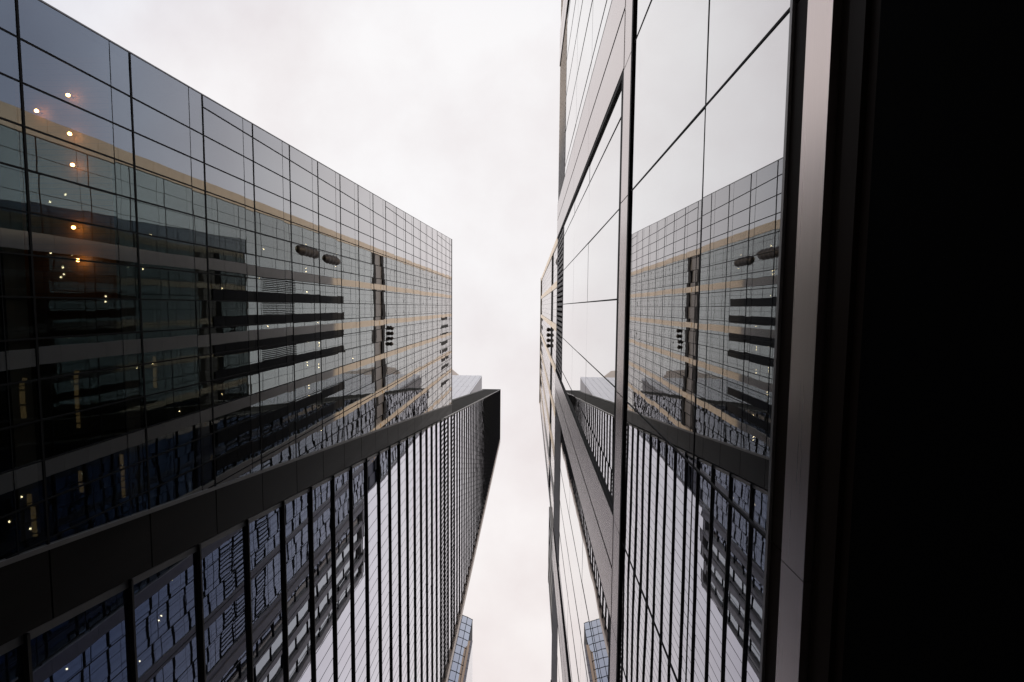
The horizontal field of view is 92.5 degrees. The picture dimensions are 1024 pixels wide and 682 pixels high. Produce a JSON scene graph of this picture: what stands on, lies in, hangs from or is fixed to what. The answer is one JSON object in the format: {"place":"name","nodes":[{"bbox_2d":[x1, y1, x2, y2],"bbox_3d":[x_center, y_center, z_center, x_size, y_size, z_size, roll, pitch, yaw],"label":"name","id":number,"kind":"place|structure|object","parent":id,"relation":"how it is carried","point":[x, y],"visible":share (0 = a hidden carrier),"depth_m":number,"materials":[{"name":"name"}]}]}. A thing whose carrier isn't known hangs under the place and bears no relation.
{"place":"outdoors","nodes":[
{"label":"outdoors","id":0,"kind":"place"},
{"bbox_2d":[43,0,560,681],"label":"sky","id":1,"kind":"structure","parent":0,"point":[447,112],"materials":[{"name":"white"}]},
{"bbox_3d":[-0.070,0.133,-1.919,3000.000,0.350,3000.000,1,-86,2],"label":"ground","id":2,"kind":"structure","parent":0,"visible":0},
{"bbox_2d":[0,0,451,645],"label":"office block","id":3,"kind":"structure","parent":2,"relation":"on","point":[216,318],"depth_m":21.51,"materials":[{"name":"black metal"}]},
{"bbox_2d":[0,0,16,34],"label":"window pane","id":4,"kind":"structure","parent":3,"relation":"in","point":[7,7],"depth_m":14.96,"materials":[{"name":"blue glass"}]},
{"bbox_2d":[0,29,19,79],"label":"window pane","id":5,"kind":"structure","parent":3,"relation":"in","point":[9,59],"depth_m":15.00,"materials":[{"name":"blue glass"}]},
{"bbox_2d":[0,74,21,123],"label":"window pane","id":6,"kind":"structure","parent":3,"relation":"in","point":[10,93],"depth_m":15.04,"materials":[{"name":"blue glass"}]},
{"bbox_2d":[0,119,24,167],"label":"window pane","id":7,"kind":"structure","parent":3,"relation":"in","point":[11,135],"depth_m":15.09,"materials":[{"name":"grey glass"}]},
{"bbox_2d":[0,164,27,210],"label":"window pane","id":8,"kind":"structure","parent":3,"relation":"in","point":[13,194],"depth_m":15.13,"materials":[{"name":"grey glass"}]},
{"bbox_2d":[0,208,29,253],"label":"window pane","id":9,"kind":"structure","parent":3,"relation":"in","point":[14,229],"depth_m":15.20,"materials":[{"name":"black glass"}]},
{"bbox_2d":[0,253,32,295],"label":"window pane","id":10,"kind":"structure","parent":3,"relation":"in","point":[15,269],"depth_m":15.25,"materials":[{"name":"black glass"}]},
{"bbox_2d":[0,297,34,339],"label":"window pane","id":11,"kind":"structure","parent":3,"relation":"in","point":[18,312],"depth_m":15.32,"materials":[{"name":"black glass"}]},
{"bbox_2d":[0,340,36,383],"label":"window pane","id":12,"kind":"structure","parent":3,"relation":"in","point":[21,355],"depth_m":15.36,"materials":[{"name":"black glass"}]},
{"bbox_2d":[0,381,39,428],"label":"window pane","id":13,"kind":"structure","parent":3,"relation":"in","point":[23,397],"depth_m":15.41,"materials":[{"name":"black glass"}]},
{"bbox_2d":[0,422,41,472],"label":"window pane","id":14,"kind":"structure","parent":3,"relation":"in","point":[26,439],"depth_m":15.46,"materials":[{"name":"black glass"}]},
{"bbox_2d":[0,462,44,516],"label":"window pane","id":15,"kind":"structure","parent":3,"relation":"in","point":[29,483],"depth_m":15.50,"materials":[{"name":"black glass"}]},
{"bbox_2d":[0,501,46,560],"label":"window pane","id":16,"kind":"structure","parent":3,"relation":"in","point":[31,521],"depth_m":15.56,"materials":[{"name":"black glass"}]},
{"bbox_2d":[18,0,130,95],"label":"window pane","id":17,"kind":"structure","parent":3,"relation":"in","point":[38,27],"depth_m":17.01,"materials":[{"name":"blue glass"}]},
{"bbox_2d":[21,40,131,129],"bbox_3d":[-15.286,-8.921,17.462,0.005,4.330,1.341,1,-86,2],"label":"window pane","id":18,"kind":"structure","parent":3,"relation":"in","point":[40,70],"depth_m":17.07,"materials":[{"name":"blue glass"}]},
{"bbox_2d":[23,84,133,164],"bbox_3d":[-15.297,-7.583,17.555,0.004,4.330,1.341,1,-86,2],"label":"window pane","id":19,"kind":"structure","parent":3,"relation":"in","point":[45,113],"depth_m":17.16,"materials":[{"name":"grey glass"}]},
{"bbox_2d":[29,0,128,61],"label":"window pane","id":20,"kind":"structure","parent":3,"relation":"in","point":[104,42],"depth_m":17.54,"materials":[{"name":"grey glass"}]},
{"bbox_2d":[26,128,134,197],"bbox_3d":[-15.309,-6.246,17.648,0.003,4.330,1.341,1,-86,2],"label":"window pane","id":21,"kind":"structure","parent":3,"relation":"in","point":[46,154],"depth_m":17.28,"materials":[{"name":"grey glass"}]},
{"bbox_2d":[28,171,135,231],"bbox_3d":[-15.320,-4.908,17.741,0.003,4.330,1.341,1,-86,2],"label":"window pane","id":22,"kind":"structure","parent":3,"relation":"in","point":[49,196],"depth_m":17.37,"materials":[{"name":"grey glass"}]},
{"bbox_2d":[31,214,137,264],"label":"window pane","id":23,"kind":"structure","parent":3,"relation":"in","point":[53,237],"depth_m":17.47,"materials":[{"name":"black glass"}]},
{"bbox_2d":[33,256,138,297],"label":"window pane","id":24,"kind":"structure","parent":3,"relation":"in","point":[53,277],"depth_m":17.56,"materials":[{"name":"black glass"}]},
{"bbox_2d":[36,298,140,337],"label":"window pane","id":25,"kind":"structure","parent":3,"relation":"in","point":[55,316],"depth_m":17.66,"materials":[{"name":"black glass"}]},
{"bbox_2d":[38,333,141,377],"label":"window pane","id":26,"kind":"structure","parent":3,"relation":"in","point":[70,355],"depth_m":17.75,"materials":[{"name":"black glass"}]},
{"bbox_2d":[40,365,143,418],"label":"window pane","id":27,"kind":"structure","parent":3,"relation":"in","point":[61,395],"depth_m":17.85,"materials":[{"name":"black glass"}]},
{"bbox_2d":[43,397,144,458],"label":"window pane","id":28,"kind":"structure","parent":3,"relation":"in","point":[66,433],"depth_m":17.95,"materials":[{"name":"black glass"}]},
{"bbox_2d":[45,429,145,497],"bbox_3d":[-15.400,4.455,18.391,0.005,4.330,1.341,1,-86,2],"label":"window pane","id":29,"kind":"structure","parent":3,"relation":"in","point":[68,471],"depth_m":18.02,"materials":[{"name":"black glass"}]},
{"bbox_2d":[48,461,147,536],"bbox_3d":[-15.411,5.792,18.484,0.004,4.330,1.341,1,-86,2],"label":"window pane","id":30,"kind":"structure","parent":3,"relation":"in","point":[66,510],"depth_m":18.12,"materials":[{"name":"black glass"}]},
{"bbox_2d":[50,492,148,543],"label":"window pane","id":31,"kind":"structure","parent":3,"relation":"in","point":[139,504],"depth_m":18.90,"materials":[{"name":"black glass"}]},
{"bbox_2d":[131,54,201,105],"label":"window pane","id":32,"kind":"structure","parent":3,"relation":"in","point":[166,79],"depth_m":21.51,"materials":[{"name":"grey glass"}]},
{"bbox_2d":[131,63,202,133],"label":"window pane","id":33,"kind":"structure","parent":3,"relation":"in","point":[146,88],"depth_m":21.39,"materials":[{"name":"grey glass"}]},
{"bbox_2d":[133,99,203,161],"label":"window pane","id":34,"kind":"structure","parent":3,"relation":"in","point":[148,122],"depth_m":21.48,"materials":[{"name":"grey glass"}]},
{"bbox_2d":[134,133,204,189],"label":"window pane","id":35,"kind":"structure","parent":3,"relation":"in","point":[150,155],"depth_m":21.56,"materials":[{"name":"grey glass"}]},
{"bbox_2d":[136,167,205,217],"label":"window pane","id":36,"kind":"structure","parent":3,"relation":"in","point":[153,188],"depth_m":21.65,"materials":[{"name":"grey glass"}]},
{"bbox_2d":[137,201,206,244],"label":"window pane","id":37,"kind":"structure","parent":3,"relation":"in","point":[154,220],"depth_m":21.77,"materials":[{"name":"grey glass"}]},
{"bbox_2d":[139,234,207,272],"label":"window pane","id":38,"kind":"structure","parent":3,"relation":"in","point":[153,251],"depth_m":21.86,"materials":[{"name":"black glass"}]},
{"bbox_2d":[140,267,207,299],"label":"window pane","id":39,"kind":"structure","parent":3,"relation":"in","point":[155,283],"depth_m":21.94,"materials":[{"name":"black glass"}]},
{"bbox_2d":[141,300,208,330],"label":"window pane","id":40,"kind":"structure","parent":3,"relation":"in","point":[156,314],"depth_m":22.03,"materials":[{"name":"black glass"}]},
{"bbox_2d":[143,328,209,362],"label":"window pane","id":41,"kind":"structure","parent":3,"relation":"in","point":[161,345],"depth_m":22.12,"materials":[{"name":"black glass"}]},
{"bbox_2d":[144,355,210,394],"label":"window pane","id":42,"kind":"structure","parent":3,"relation":"in","point":[168,375],"depth_m":22.24,"materials":[{"name":"black glass"}]},
{"bbox_2d":[146,382,211,426],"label":"window pane","id":43,"kind":"structure","parent":3,"relation":"in","point":[169,405],"depth_m":22.33,"materials":[{"name":"black glass"}]},
{"bbox_2d":[147,408,212,457],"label":"window pane","id":44,"kind":"structure","parent":3,"relation":"in","point":[169,435],"depth_m":22.42,"materials":[{"name":"black glass"}]},
{"bbox_2d":[148,434,213,488],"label":"window pane","id":45,"kind":"structure","parent":3,"relation":"in","point":[164,467],"depth_m":22.50,"materials":[{"name":"black glass"}]},
{"bbox_2d":[150,460,214,507],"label":"window pane","id":46,"kind":"structure","parent":3,"relation":"in","point":[189,483],"depth_m":22.85,"materials":[{"name":"black glass"}]},
{"bbox_2d":[203,96,251,135],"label":"window pane","id":47,"kind":"structure","parent":3,"relation":"in","point":[229,116],"depth_m":25.85,"materials":[{"name":"grey glass"}]},
{"bbox_2d":[203,108,252,159],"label":"window pane","id":48,"kind":"structure","parent":3,"relation":"in","point":[215,128],"depth_m":25.78,"materials":[{"name":"grey glass"}]},
{"bbox_2d":[204,136,253,183],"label":"window pane","id":49,"kind":"structure","parent":3,"relation":"in","point":[218,156],"depth_m":25.82,"materials":[{"name":"grey glass"}]},
{"bbox_2d":[205,164,253,207],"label":"window pane","id":50,"kind":"structure","parent":3,"relation":"in","point":[218,182],"depth_m":25.93,"materials":[{"name":"grey glass"}]},
{"bbox_2d":[206,192,254,230],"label":"window pane","id":51,"kind":"structure","parent":3,"relation":"in","point":[220,209],"depth_m":26.03,"materials":[{"name":"grey glass"}]},
{"bbox_2d":[207,220,255,254],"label":"window pane","id":52,"kind":"structure","parent":3,"relation":"in","point":[223,236],"depth_m":26.14,"materials":[{"name":"grey glass"}]},
{"bbox_2d":[208,247,255,277],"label":"window pane","id":53,"kind":"structure","parent":3,"relation":"in","point":[224,262],"depth_m":26.25,"materials":[{"name":"grey glass"}]},
{"bbox_2d":[209,274,256,300],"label":"window pane","id":54,"kind":"structure","parent":3,"relation":"in","point":[229,288],"depth_m":26.29,"materials":[{"name":"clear glass"}]},
{"bbox_2d":[210,301,256,326],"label":"window pane","id":55,"kind":"structure","parent":3,"relation":"in","point":[221,313],"depth_m":26.39,"materials":[{"name":"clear glass"}]},
{"bbox_2d":[211,325,257,352],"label":"window pane","id":56,"kind":"structure","parent":3,"relation":"in","point":[223,339],"depth_m":26.51,"materials":[{"name":"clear glass"}]},
{"bbox_2d":[212,348,258,379],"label":"window pane","id":57,"kind":"structure","parent":3,"relation":"in","point":[235,362],"depth_m":26.61,"materials":[{"name":"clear glass"}]},
{"bbox_2d":[213,370,258,405],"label":"window pane","id":58,"kind":"structure","parent":3,"relation":"in","point":[235,387],"depth_m":26.65,"materials":[{"name":"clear glass"}]},
{"bbox_2d":[214,393,259,431],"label":"window pane","id":59,"kind":"structure","parent":3,"relation":"in","point":[231,413],"depth_m":26.77,"materials":[{"name":"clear glass"}]},
{"bbox_2d":[214,415,260,457],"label":"window pane","id":60,"kind":"structure","parent":3,"relation":"in","point":[226,440],"depth_m":26.87,"materials":[{"name":"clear glass"}]},
{"bbox_2d":[215,437,260,482],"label":"window pane","id":61,"kind":"structure","parent":3,"relation":"in","point":[228,464],"depth_m":26.99,"materials":[{"name":"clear glass"}]},
{"bbox_2d":[253,125,288,158],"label":"window pane","id":62,"kind":"structure","parent":3,"relation":"in","point":[264,137],"depth_m":30.15,"materials":[{"name":"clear glass"}]},
{"bbox_2d":[253,139,289,179],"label":"window pane","id":63,"kind":"structure","parent":3,"relation":"in","point":[265,156],"depth_m":30.07,"materials":[{"name":"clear glass"}]},
{"bbox_2d":[254,163,289,199],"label":"window pane","id":64,"kind":"structure","parent":3,"relation":"in","point":[265,178],"depth_m":30.20,"materials":[{"name":"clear glass"}]},
{"bbox_2d":[255,210,290,240],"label":"window pane","id":65,"kind":"structure","parent":3,"relation":"in","point":[267,224],"depth_m":30.39,"materials":[{"name":"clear glass"}]},
{"bbox_2d":[255,186,290,220],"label":"window pane","id":66,"kind":"structure","parent":3,"relation":"in","point":[265,201],"depth_m":30.25,"materials":[{"name":"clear glass"}]},
{"bbox_2d":[256,233,291,261],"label":"window pane","id":67,"kind":"structure","parent":3,"relation":"in","point":[266,246],"depth_m":30.42,"materials":[{"name":"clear glass"}]},
{"bbox_2d":[257,256,291,281],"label":"window pane","id":68,"kind":"structure","parent":3,"relation":"in","point":[272,269],"depth_m":30.57,"materials":[{"name":"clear glass"}]},
{"bbox_2d":[257,279,292,301],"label":"window pane","id":69,"kind":"structure","parent":3,"relation":"in","point":[268,290],"depth_m":30.69,"materials":[{"name":"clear glass"}]},
{"bbox_2d":[258,302,292,323],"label":"window pane","id":70,"kind":"structure","parent":3,"relation":"in","point":[268,312],"depth_m":30.74,"materials":[{"name":"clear glass"}]},
{"bbox_2d":[259,323,292,346],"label":"window pane","id":71,"kind":"structure","parent":3,"relation":"in","point":[269,334],"depth_m":30.87,"materials":[{"name":"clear glass"}]},
{"bbox_2d":[259,343,293,368],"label":"window pane","id":72,"kind":"structure","parent":3,"relation":"in","point":[269,356],"depth_m":30.92,"materials":[{"name":"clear glass"}]},
{"bbox_2d":[260,362,293,390],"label":"window pane","id":73,"kind":"structure","parent":3,"relation":"in","point":[275,376],"depth_m":31.05,"materials":[{"name":"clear glass"}]},
{"bbox_2d":[260,382,294,412],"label":"window pane","id":74,"kind":"structure","parent":3,"relation":"in","point":[273,398],"depth_m":31.20,"materials":[{"name":"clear glass"}]},
{"bbox_2d":[261,401,294,434],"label":"window pane","id":75,"kind":"structure","parent":3,"relation":"in","point":[274,419],"depth_m":31.23,"materials":[{"name":"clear glass"}]},
{"bbox_2d":[262,421,295,456],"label":"window pane","id":76,"kind":"structure","parent":3,"relation":"in","point":[280,437],"depth_m":31.38,"materials":[{"name":"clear glass"}]},
{"bbox_2d":[262,440,295,469],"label":"window pane","id":77,"kind":"structure","parent":3,"relation":"in","point":[281,455],"depth_m":31.68,"materials":[{"name":"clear glass"}]},
{"bbox_2d":[290,161,317,194],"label":"window pane","id":78,"kind":"structure","parent":3,"relation":"in","point":[300,176],"depth_m":34.44,"materials":[{"name":"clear glass"}]},
{"bbox_2d":[291,182,317,212],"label":"window pane","id":79,"kind":"structure","parent":3,"relation":"in","point":[301,196],"depth_m":34.61,"materials":[{"name":"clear glass"}]},
{"bbox_2d":[291,202,318,230],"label":"window pane","id":80,"kind":"structure","parent":3,"relation":"in","point":[300,215],"depth_m":34.65,"materials":[{"name":"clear glass"}]},
{"bbox_2d":[292,243,318,266],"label":"window pane","id":81,"kind":"structure","parent":3,"relation":"in","point":[301,254],"depth_m":34.86,"materials":[{"name":"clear glass"}]},
{"bbox_2d":[0,389,500,681],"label":"finned tower","id":82,"kind":"structure","parent":2,"relation":"on","point":[360,571],"depth_m":40.92,"materials":[{"name":"black glass"}]},
{"bbox_2d":[448,615,472,681],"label":"curved tower","id":83,"kind":"structure","parent":2,"relation":"on","point":[461,669],"depth_m":215.48,"materials":[{"name":"glass"}]},
{"bbox_2d":[452,369,481,398],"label":"pale tower","id":84,"kind":"structure","parent":2,"relation":"on","point":[462,385],"depth_m":308.66,"materials":[{"name":"beige metal"}]},
{"bbox_2d":[539,238,557,531],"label":"stone tower","id":85,"kind":"structure","parent":2,"relation":"on","point":[548,303],"depth_m":131.16,"materials":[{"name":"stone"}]},
{"bbox_2d":[540,245,557,519],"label":"window","id":86,"kind":"structure","parent":85,"relation":"in","point":[543,291],"depth_m":185.78,"materials":[{"name":"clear glass"}]},
{"bbox_2d":[550,0,1023,681],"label":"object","id":87,"kind":"object","parent":2,"relation":"on","point":[790,356],"visible":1,"depth_m":1.87,"materials":[{"name":"metal"}]},
{"bbox_2d":[568,564,580,681],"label":"window pane","id":88,"kind":"structure","parent":87,"relation":"in","point":[571,599],"depth_m":10.51,"materials":[{"name":"glass"}]},
{"bbox_2d":[569,518,581,632],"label":"window pane","id":89,"kind":"structure","parent":87,"relation":"in","point":[576,579],"depth_m":10.41,"materials":[{"name":"glass"}]},
{"bbox_2d":[570,478,582,580],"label":"window pane","id":90,"kind":"structure","parent":87,"relation":"in","point":[576,525],"depth_m":10.31,"materials":[{"name":"glass"}]},
{"bbox_2d":[572,348,585,414],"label":"window pane","id":91,"kind":"structure","parent":87,"relation":"in","point":[578,362],"depth_m":10.07,"materials":[{"name":"glass"}]},
{"bbox_2d":[572,303,586,358],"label":"window pane","id":92,"kind":"structure","parent":87,"relation":"in","point":[579,337],"depth_m":10.00,"materials":[{"name":"glass"}]},
{"bbox_2d":[573,245,587,302],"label":"window pane","id":93,"kind":"structure","parent":87,"relation":"in","point":[580,283],"depth_m":9.91,"materials":[{"name":"glass"}]},
{"bbox_2d":[574,186,588,257],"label":"window pane","id":94,"kind":"structure","parent":87,"relation":"in","point":[581,221],"depth_m":9.84,"materials":[{"name":"glass"}]},
{"bbox_2d":[576,1,592,119],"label":"window pane","id":95,"kind":"structure","parent":87,"relation":"in","point":[586,56],"depth_m":9.61,"materials":[{"name":"glass"}]},
{"bbox_2d":[581,588,599,681],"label":"window pane","id":96,"kind":"structure","parent":87,"relation":"in","point":[587,643],"depth_m":8.20,"materials":[{"name":"glass"}]},
{"bbox_2d":[582,532,608,681],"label":"window pane","id":97,"kind":"structure","parent":87,"relation":"in","point":[600,638],"depth_m":7.31,"materials":[{"name":"glass"}]},
{"bbox_2d":[585,419,612,499],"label":"window pane","id":98,"kind":"structure","parent":87,"relation":"in","point":[605,471],"depth_m":7.01,"materials":[{"name":"glass"}]},
{"bbox_2d":[585,361,614,470],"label":"window pane","id":99,"kind":"structure","parent":87,"relation":"in","point":[599,402],"depth_m":6.98,"materials":[{"name":"glass"}]},
{"bbox_2d":[586,300,616,385],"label":"window pane","id":100,"kind":"structure","parent":87,"relation":"in","point":[601,316],"depth_m":6.92,"materials":[{"name":"glass"}]},
{"bbox_2d":[588,211,618,300],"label":"window pane","id":101,"kind":"structure","parent":87,"relation":"in","point":[603,248],"depth_m":6.83,"materials":[{"name":"glass"}]},
{"bbox_2d":[588,120,620,241],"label":"window pane","id":102,"kind":"structure","parent":87,"relation":"in","point":[604,184],"depth_m":6.77,"materials":[{"name":"glass"}]},
{"bbox_2d":[590,86,621,179],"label":"window pane","id":103,"kind":"structure","parent":87,"relation":"in","point":[615,114],"depth_m":6.69,"materials":[{"name":"glass"}]},
{"bbox_2d":[620,544,675,681],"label":"window pane","id":104,"kind":"structure","parent":87,"relation":"in","point":[642,654],"depth_m":4.42,"materials":[{"name":"glass"}]},
{"bbox_2d":[622,402,691,681],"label":"window pane","id":105,"kind":"structure","parent":87,"relation":"in","point":[657,493],"depth_m":3.70,"materials":[{"name":"glass"}]},
{"bbox_2d":[626,109,704,464],"bbox_3d":[1.147,-0.370,3.948,0.001,2.094,2.108,1,-86,2],"label":"window pane","id":106,"kind":"structure","parent":87,"relation":"in","point":[665,213],"depth_m":3.56,"materials":[{"name":"glass"}]},
{"bbox_2d":[631,0,708,189],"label":"window pane","id":107,"kind":"structure","parent":87,"relation":"in","point":[669,88],"depth_m":3.68,"materials":[{"name":"glass"}]},
{"bbox_2d":[686,468,765,681],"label":"window pane","id":108,"kind":"structure","parent":87,"relation":"in","point":[727,556],"depth_m":2.51,"materials":[{"name":"glass"}]},
{"bbox_2d":[694,12,789,534],"bbox_3d":[1.091,-0.265,2.431,0.001,0.924,2.108,1,-86,2],"label":"window pane","id":109,"kind":"structure","parent":87,"relation":"in","point":[745,120],"depth_m":2.31,"materials":[{"name":"glass"}]},
{"bbox_2d":[706,0,789,102],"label":"window pane","id":110,"kind":"structure","parent":87,"relation":"in","point":[736,27],"depth_m":2.44,"materials":[{"name":"glass"}]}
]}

